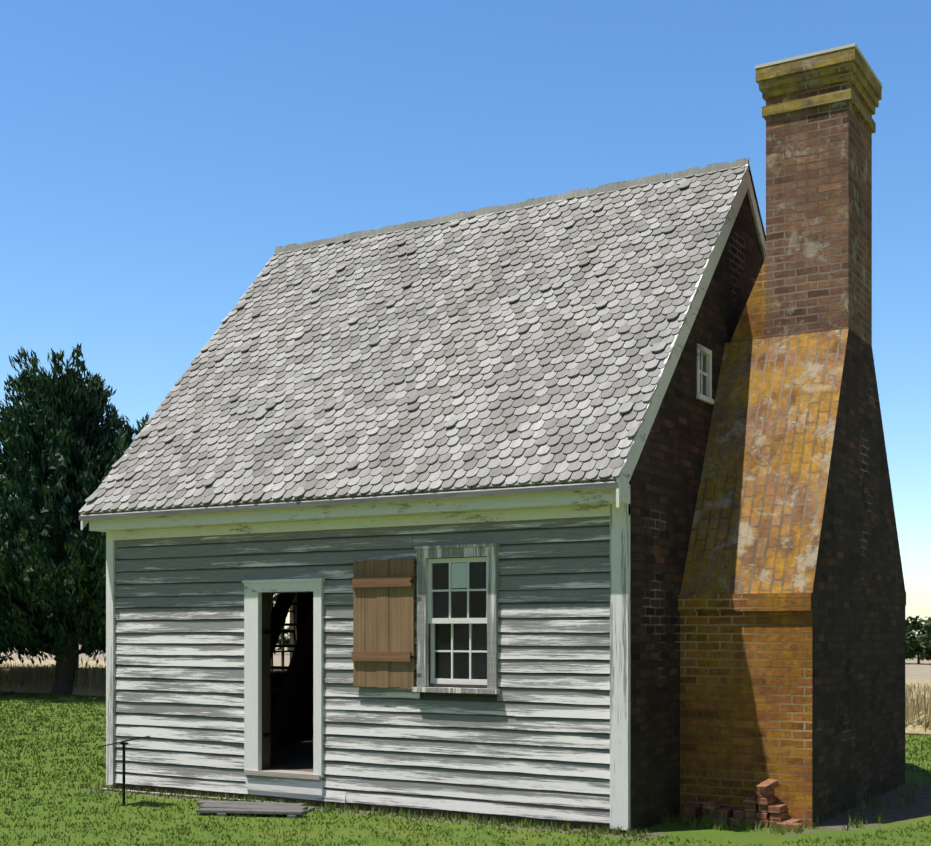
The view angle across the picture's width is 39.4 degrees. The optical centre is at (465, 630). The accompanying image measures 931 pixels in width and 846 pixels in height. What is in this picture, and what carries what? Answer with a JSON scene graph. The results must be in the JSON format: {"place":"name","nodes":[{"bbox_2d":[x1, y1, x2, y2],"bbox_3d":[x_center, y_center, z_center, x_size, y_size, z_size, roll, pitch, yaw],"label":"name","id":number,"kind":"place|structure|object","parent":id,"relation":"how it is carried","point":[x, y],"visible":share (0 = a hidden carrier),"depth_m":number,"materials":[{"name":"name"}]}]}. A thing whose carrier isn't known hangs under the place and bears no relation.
{"place":"outdoors","nodes":[
{"label":"outdoors","id":0,"kind":"place"},
{"bbox_2d":[0,635,930,845],"bbox_3d":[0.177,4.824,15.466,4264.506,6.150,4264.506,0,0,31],"label":"ground","id":1,"kind":"structure","parent":0,"point":[916,812],"depth_m":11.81,"materials":[{"name":"green plant"}]},
{"bbox_2d":[98,736,149,805],"bbox_3d":[-3.425,1.425,13.031,0.432,0.749,0.300,0,0,31],"label":"sign stand","id":2,"kind":"object","parent":1,"relation":"on","point":[124,743],"visible":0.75,"depth_m":13.02,"materials":[{"name":"black metal"}]},
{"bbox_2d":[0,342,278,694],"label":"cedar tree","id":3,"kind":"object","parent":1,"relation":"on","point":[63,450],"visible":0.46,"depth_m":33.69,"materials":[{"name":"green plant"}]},
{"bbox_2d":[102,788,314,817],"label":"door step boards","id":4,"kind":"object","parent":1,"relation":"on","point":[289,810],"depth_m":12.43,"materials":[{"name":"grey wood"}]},
{"bbox_2d":[111,556,606,830],"bbox_3d":[0.216,-1.592,15.531,6.002,6.683,6.152,0,0,31],"label":"house frame","id":5,"kind":"object","parent":1,"relation":"on","point":[293,750],"visible":0.02,"depth_m":14.43,"materials":[{"name":"white wood"}]},
{"bbox_2d":[245,591,323,794],"bbox_3d":[-0.440,0.389,15.193,3.225,2.480,5.221,0,0,63],"label":"staircase","id":6,"kind":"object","parent":5,"relation":"attached to","point":[266,778],"depth_m":13.43,"materials":[{"name":"white wood"}]},
{"bbox_2d":[114,516,609,823],"bbox_3d":[-1.301,0.268,12.829,5.972,2.837,0.035,0,0,31],"label":"siding","id":7,"kind":"object","parent":5,"relation":"attached to","point":[532,740],"visible":0.73,"depth_m":12.51,"materials":[{"name":"white wood"}]},
{"bbox_2d":[79,158,765,520],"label":"roof","id":8,"kind":"structure","parent":5,"relation":"attached to","point":[528,343],"depth_m":13.65,"materials":[{"name":"grey wood"}]},
{"bbox_2d":[81,164,765,829],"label":"trim","id":9,"kind":"structure","parent":5,"relation":"attached to","point":[613,504],"depth_m":12.63,"materials":[{"name":"paint"}]},
{"bbox_2d":[270,352,705,693],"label":"windows","id":10,"kind":"structure","parent":5,"relation":"attached to","point":[457,604],"depth_m":12.15,"materials":[{"name":"white painted wood"},{"name":"grey weathered wood"},{"name":"glass"}]},
{"bbox_2d":[352,558,414,688],"bbox_3d":[-0.781,-0.072,12.451,0.728,1.235,0.060,0,0,31],"label":"shutter","id":11,"kind":"object","parent":10,"relation":"attached to","point":[383,653],"visible":0.94,"depth_m":12.45,"materials":[{"name":"brown wood"}]},
{"bbox_2d":[14,616,930,663],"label":"treeline","id":12,"kind":"object","parent":1,"relation":"on","point":[913,647],"visible":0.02,"depth_m":306.86,"materials":[{"name":"green plant"}]},
{"bbox_2d":[607,192,763,832],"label":"brick gable wall","id":13,"kind":"structure","parent":1,"relation":"on","point":[664,482],"depth_m":11.98,"materials":[{"name":"brown brick"}]},
{"bbox_2d":[681,779,801,831],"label":"loose bricks","id":14,"kind":"object","parent":1,"relation":"on","point":[763,806],"visible":0.79,"depth_m":11.64,"materials":[{"name":"brown brick"}]},
{"bbox_2d":[678,43,905,826],"bbox_3d":[3.562,-1.868,13.528,1.337,7.635,3.897,0,0,31],"label":"chimney","id":15,"kind":"object","parent":1,"relation":"on","point":[791,602],"visible":0.98,"depth_m":12.64,"materials":[{"name":"brick"}]},
{"bbox_2d":[0,659,930,734],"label":"wheat field","id":16,"kind":"structure","parent":0,"point":[27,676],"depth_m":35.51,"materials":[{"name":"beige plant"}]},
{"bbox_2d":[0,0,930,635],"label":"sky","id":17,"kind":"structure","parent":0,"point":[156,155],"materials":[{"name":"blue"}]}
]}

